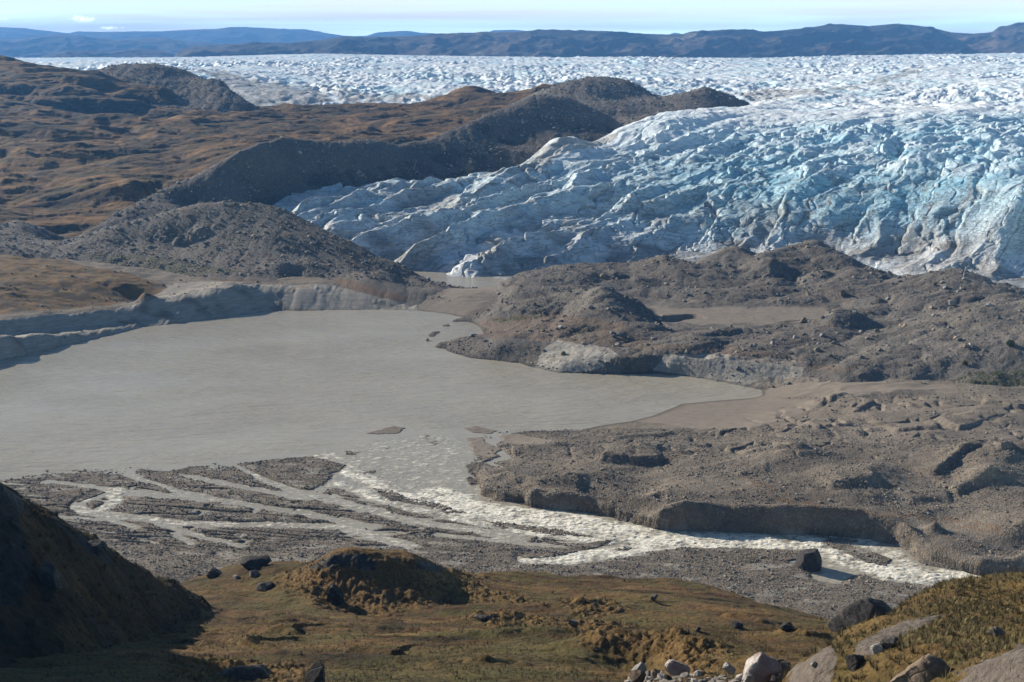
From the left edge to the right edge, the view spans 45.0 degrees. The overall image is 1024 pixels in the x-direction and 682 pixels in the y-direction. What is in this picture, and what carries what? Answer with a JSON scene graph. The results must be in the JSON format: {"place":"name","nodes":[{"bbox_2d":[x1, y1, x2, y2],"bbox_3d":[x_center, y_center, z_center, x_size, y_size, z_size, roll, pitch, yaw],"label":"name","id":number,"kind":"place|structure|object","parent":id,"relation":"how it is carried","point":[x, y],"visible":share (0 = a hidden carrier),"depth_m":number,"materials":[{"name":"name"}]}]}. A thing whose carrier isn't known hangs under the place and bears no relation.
{"place":"outdoors","nodes":[
{"label":"outdoors","id":0,"kind":"place"},
{"bbox_2d":[41,48,174,57],"bbox_3d":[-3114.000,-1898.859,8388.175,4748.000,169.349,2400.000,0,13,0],"label":"mountain range","id":1,"kind":"structure","parent":0,"point":[138,52],"depth_m":8084.86,"materials":[{"name":"blue stone"}]},
{"bbox_2d":[0,482,218,667],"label":"hillside","id":2,"kind":"structure","parent":0,"point":[24,633],"depth_m":114.58,"materials":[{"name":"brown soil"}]},
{"bbox_2d":[0,483,23,520],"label":"boulder","id":3,"kind":"object","parent":2,"relation":"on","point":[11,506],"visible":1,"depth_m":112.27,"materials":[{"name":"grey stone"}]},
{"bbox_2d":[36,561,61,591],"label":"boulder","id":4,"kind":"object","parent":2,"relation":"on","point":[49,573],"visible":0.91,"depth_m":109.08,"materials":[{"name":"grey stone"}]},
{"bbox_2d":[87,539,106,554],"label":"boulder","id":5,"kind":"object","parent":2,"relation":"on","point":[97,546],"visible":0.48,"depth_m":128.89,"materials":[{"name":"grey stone"}]},
{"bbox_2d":[0,35,233,57],"bbox_3d":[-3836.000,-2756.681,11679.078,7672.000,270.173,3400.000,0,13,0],"label":"mountain range","id":6,"kind":"structure","parent":0,"point":[35,47],"depth_m":10993.16,"materials":[{"name":"blue stone"}]},
{"bbox_2d":[99,63,262,111],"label":"moraine hill","id":7,"kind":"structure","parent":0,"point":[208,97],"depth_m":1389.55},
{"bbox_2d":[97,62,260,111],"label":"stones","id":8,"kind":"object","parent":7,"relation":"on","point":[154,67],"visible":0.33,"depth_m":1395.14,"materials":[{"name":"grey stone"}]},
{"bbox_2d":[0,201,466,310],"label":"moraine hill","id":9,"kind":"structure","parent":0,"point":[361,293],"depth_m":654.55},
{"bbox_2d":[0,199,477,287],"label":"stones","id":10,"kind":"object","parent":9,"relation":"on","point":[205,243],"visible":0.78,"depth_m":662.12,"materials":[{"name":"grey stone"}]},
{"bbox_2d":[0,55,558,238],"bbox_3d":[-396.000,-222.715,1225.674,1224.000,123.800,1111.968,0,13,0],"label":"tundra hills","id":11,"kind":"structure","parent":0,"point":[81,151],"depth_m":1119.39,"materials":[{"name":"brown soil"}]},
{"bbox_2d":[0,27,679,43],"bbox_3d":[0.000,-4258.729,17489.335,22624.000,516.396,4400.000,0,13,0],"label":"mountain range","id":12,"kind":"structure","parent":0,"point":[237,35],"depth_m":16910.31,"materials":[{"name":"blue stone"}]},
{"bbox_2d":[75,96,621,236],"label":"moraine ridge","id":13,"kind":"structure","parent":0,"point":[369,155],"depth_m":909.01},
{"bbox_2d":[96,94,624,228],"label":"stones","id":14,"kind":"object","parent":13,"relation":"on","point":[451,165],"visible":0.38,"depth_m":949.83,"materials":[{"name":"grey stone"}]},
{"bbox_2d":[0,309,762,482],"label":"lake","id":15,"kind":"structure","parent":0,"point":[257,383],"depth_m":444.29,"materials":[{"name":"liquid"}]},
{"bbox_2d":[0,547,837,681],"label":"meadow","id":16,"kind":"structure","parent":0,"point":[229,597],"depth_m":136.07,"materials":[{"name":"brown plant"}]},
{"bbox_2d":[206,568,222,578],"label":"boulder","id":17,"kind":"object","parent":16,"relation":"on","point":[213,573],"visible":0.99,"depth_m":190.92,"materials":[{"name":"grey stone"}]},
{"bbox_2d":[220,664,269,681],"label":"boulder","id":18,"kind":"object","parent":16,"relation":"on","point":[252,672],"visible":0.82,"depth_m":83.20,"materials":[{"name":"grey stone"}]},
{"bbox_2d":[249,570,258,576],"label":"boulder","id":19,"kind":"object","parent":16,"relation":"on","point":[252,573],"visible":1,"depth_m":186.00,"materials":[{"name":"grey stone"}]},
{"bbox_2d":[239,555,271,570],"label":"boulder","id":20,"kind":"object","parent":16,"relation":"on","point":[251,562],"visible":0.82,"depth_m":189.48,"materials":[{"name":"grey stone"}]},
{"bbox_2d":[256,582,272,590],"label":"boulder","id":21,"kind":"object","parent":16,"relation":"on","point":[263,586],"visible":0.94,"depth_m":180.63,"materials":[{"name":"grey stone"}]},
{"bbox_2d":[304,659,324,681],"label":"boulder","id":22,"kind":"object","parent":16,"relation":"on","point":[315,672],"visible":1,"depth_m":78.06,"materials":[{"name":"grey stone"}]},
{"bbox_2d":[326,584,343,604],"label":"boulder","id":23,"kind":"object","parent":16,"relation":"on","point":[335,595],"visible":0.99,"depth_m":172.20,"materials":[{"name":"grey stone"}]},
{"bbox_2d":[473,615,491,621],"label":"boulder","id":24,"kind":"object","parent":16,"relation":"on","point":[483,618],"visible":0.88,"depth_m":149.03,"materials":[{"name":"grey stone"}]},
{"bbox_2d":[568,619,578,625],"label":"boulder","id":25,"kind":"object","parent":16,"relation":"on","point":[572,622],"visible":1,"depth_m":125.30,"materials":[{"name":"grey stone"}]},
{"bbox_2d":[629,669,645,681],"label":"boulder","id":26,"kind":"object","parent":16,"relation":"on","point":[636,675],"visible":1,"depth_m":72.52,"materials":[{"name":"grey stone"}]},
{"bbox_2d":[631,662,646,671],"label":"boulder","id":27,"kind":"object","parent":16,"relation":"on","point":[641,666],"visible":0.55,"depth_m":77.78,"materials":[{"name":"grey stone"}]},
{"bbox_2d":[651,593,657,600],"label":"boulder","id":28,"kind":"object","parent":16,"relation":"on","point":[654,596],"visible":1,"depth_m":177.22,"materials":[{"name":"grey stone"}]},
{"bbox_2d":[651,668,660,678],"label":"boulder","id":29,"kind":"object","parent":16,"relation":"on","point":[654,672],"visible":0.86,"depth_m":75.67,"materials":[{"name":"beige stone"}]},
{"bbox_2d":[664,674,671,680],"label":"boulder","id":30,"kind":"object","parent":16,"relation":"on","point":[667,677],"visible":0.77,"depth_m":73.59,"materials":[{"name":"grey stone"}]},
{"bbox_2d":[665,659,690,675],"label":"boulder","id":31,"kind":"object","parent":16,"relation":"on","point":[673,667],"visible":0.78,"depth_m":77.79,"materials":[{"name":"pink stone"}]},
{"bbox_2d":[624,671,742,681],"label":"stones","id":32,"kind":"object","parent":16,"relation":"on","point":[661,674],"visible":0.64,"depth_m":74.02,"materials":[{"name":"grey stone"}]},
{"bbox_2d":[693,670,701,676],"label":"boulder","id":33,"kind":"object","parent":16,"relation":"on","point":[697,673],"visible":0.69,"depth_m":75.70,"materials":[{"name":"grey stone"}]},
{"bbox_2d":[723,662,735,674],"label":"boulder","id":34,"kind":"object","parent":16,"relation":"on","point":[729,668],"visible":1,"depth_m":76.67,"materials":[{"name":"grey stone"}]},
{"bbox_2d":[731,621,742,628],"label":"boulder","id":35,"kind":"object","parent":16,"relation":"on","point":[737,624],"visible":1,"depth_m":141.89,"materials":[{"name":"grey stone"}]},
{"bbox_2d":[743,674,754,681],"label":"boulder","id":36,"kind":"object","parent":16,"relation":"on","point":[749,678],"visible":1,"depth_m":65.94,"materials":[{"name":"grey stone"}]},
{"bbox_2d":[742,652,781,681],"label":"boulder","id":37,"kind":"object","parent":16,"relation":"on","point":[761,667],"visible":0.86,"depth_m":68.89,"materials":[{"name":"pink stone"}]},
{"bbox_2d":[771,673,782,681],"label":"boulder","id":38,"kind":"object","parent":16,"relation":"on","point":[775,677],"visible":0.82,"depth_m":67.04,"materials":[{"name":"grey stone"}]},
{"bbox_2d":[777,659,790,673],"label":"boulder","id":39,"kind":"object","parent":16,"relation":"on","point":[784,663],"visible":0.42,"depth_m":72.38,"materials":[{"name":"grey stone"}]},
{"bbox_2d":[780,622,793,630],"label":"boulder","id":40,"kind":"object","parent":16,"relation":"on","point":[787,626],"visible":1,"depth_m":124.07,"materials":[{"name":"grey stone"}]},
{"bbox_2d":[827,598,891,631],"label":"rock outcrop","id":41,"kind":"object","parent":16,"relation":"on","point":[858,610],"visible":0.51,"depth_m":137.51,"materials":[{"name":"grey stone"}]},
{"bbox_2d":[413,271,519,287],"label":"lagoon","id":42,"kind":"structure","parent":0,"point":[480,282],"depth_m":659.63,"materials":[{"name":"liquid"}]},
{"bbox_2d":[3,428,978,585],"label":"river","id":43,"kind":"structure","parent":0,"point":[415,464],"depth_m":327.39,"materials":[{"name":"liquid"}]},
{"bbox_2d":[0,254,1023,618],"bbox_3d":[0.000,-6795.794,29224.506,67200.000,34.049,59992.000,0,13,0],"label":"ground","id":44,"kind":"structure","parent":0,"point":[36,282],"depth_m":343.71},
{"bbox_2d":[1,264,450,350],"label":"stones","id":45,"kind":"object","parent":44,"relation":"on","point":[206,307],"visible":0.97,"depth_m":575.41,"materials":[{"name":"grey stone"}]},
{"bbox_2d":[1,427,1023,618],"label":"stones","id":46,"kind":"object","parent":44,"relation":"on","point":[499,524],"visible":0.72,"depth_m":322.39,"materials":[{"name":"grey stone"}]},
{"bbox_2d":[480,379,1023,513],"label":"stones","id":47,"kind":"object","parent":44,"relation":"on","point":[800,485],"visible":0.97,"depth_m":358.33,"materials":[{"name":"grey stone"}]},
{"bbox_2d":[796,548,821,571],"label":"boulder","id":48,"kind":"object","parent":44,"relation":"on","point":[809,560],"visible":0.93,"depth_m":290.86,"materials":[{"name":"grey stone"}]},
{"bbox_2d":[0,0,1023,35],"label":"sky","id":49,"kind":"structure","parent":0,"point":[338,17],"materials":[{"name":"blue"}]},
{"bbox_2d":[15,52,1023,287],"bbox_3d":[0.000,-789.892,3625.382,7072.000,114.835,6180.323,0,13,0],"label":"glacier","id":50,"kind":"object","parent":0,"point":[912,164],"visible":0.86,"depth_m":840.37,"materials":[{"name":"white ice"}]},
{"bbox_2d":[174,22,1023,57],"bbox_3d":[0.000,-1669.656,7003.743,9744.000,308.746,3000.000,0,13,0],"label":"mountain range","id":51,"kind":"structure","parent":0,"point":[830,39],"depth_m":6390.25,"materials":[{"name":"blue stone"}]},
{"bbox_2d":[513,77,748,124],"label":"moraine hill","id":52,"kind":"structure","parent":0,"point":[709,100],"depth_m":1298.43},
{"bbox_2d":[538,76,747,123],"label":"stones","id":53,"kind":"object","parent":52,"relation":"on","point":[614,102],"visible":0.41,"depth_m":1295.70,"materials":[{"name":"grey stone"}]},
{"bbox_2d":[425,240,1023,389],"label":"moraine hill","id":54,"kind":"structure","parent":0,"point":[690,315],"depth_m":510.62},
{"bbox_2d":[426,241,1023,388],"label":"stones","id":55,"kind":"object","parent":54,"relation":"on","point":[755,332],"visible":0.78,"depth_m":536.63,"materials":[{"name":"grey stone"}]},
{"bbox_2d":[800,317,806,322],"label":"boulder","id":56,"kind":"object","parent":54,"relation":"on","point":[803,320],"visible":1,"depth_m":512.05,"materials":[{"name":"grey stone"}]},
{"bbox_2d":[839,290,845,295],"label":"boulder","id":57,"kind":"object","parent":54,"relation":"on","point":[842,293],"visible":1,"depth_m":568.73,"materials":[{"name":"grey stone"}]},
{"bbox_2d":[1006,340,1014,345],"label":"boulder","id":58,"kind":"object","parent":54,"relation":"on","point":[1010,343],"visible":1,"depth_m":445.86,"materials":[{"name":"grey stone"}]},
{"bbox_2d":[782,572,1023,681],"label":"hillside","id":59,"kind":"structure","parent":0,"point":[1006,665],"depth_m":57.97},
{"bbox_2d":[810,661,816,667],"bbox_3d":[14.239,15.264,58.357,0.308,0.351,0.262,0,13,0],"label":"boulder","id":60,"kind":"object","parent":59,"relation":"on","point":[813,664],"visible":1,"depth_m":58.26,"materials":[{"name":"grey stone"}]},
{"bbox_2d":[844,654,863,671],"bbox_3d":[15.523,14.481,55.850,0.820,0.916,0.758,-7,15,-28],"label":"boulder","id":61,"kind":"object","parent":59,"relation":"on","point":[853,661],"visible":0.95,"depth_m":55.53,"materials":[{"name":"grey stone"}]},
{"bbox_2d":[870,643,882,653],"bbox_3d":[16.453,13.839,55.719,0.654,0.547,0.434,6,15,23],"label":"boulder","id":62,"kind":"object","parent":59,"relation":"on","point":[876,648],"visible":0.99,"depth_m":55.56,"materials":[{"name":"grey stone"}]},
{"bbox_2d":[880,636,897,648],"bbox_3d":[16.980,13.581,55.750,0.804,0.599,0.666,5,14,22],"label":"boulder","id":63,"kind":"object","parent":59,"relation":"on","point":[888,641],"visible":0.98,"depth_m":55.52,"materials":[{"name":"grey stone"}]},
{"bbox_2d":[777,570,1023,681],"bbox_3d":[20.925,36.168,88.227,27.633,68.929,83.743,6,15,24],"label":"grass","id":64,"kind":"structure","parent":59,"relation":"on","point":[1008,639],"depth_m":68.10,"materials":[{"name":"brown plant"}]},
{"bbox_2d":[888,653,950,681],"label":"boulder","id":65,"kind":"object","parent":59,"relation":"on","point":[923,668],"visible":0.87,"depth_m":48.15,"materials":[{"name":"beige stone"}]},
{"bbox_2d":[987,626,1005,636],"bbox_3d":[24.103,14.493,61.523,0.656,0.544,0.788,-10,17,-36],"label":"boulder","id":66,"kind":"object","parent":59,"relation":"on","point":[994,631],"visible":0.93,"depth_m":61.37,"materials":[{"name":"grey stone"}]}
]}

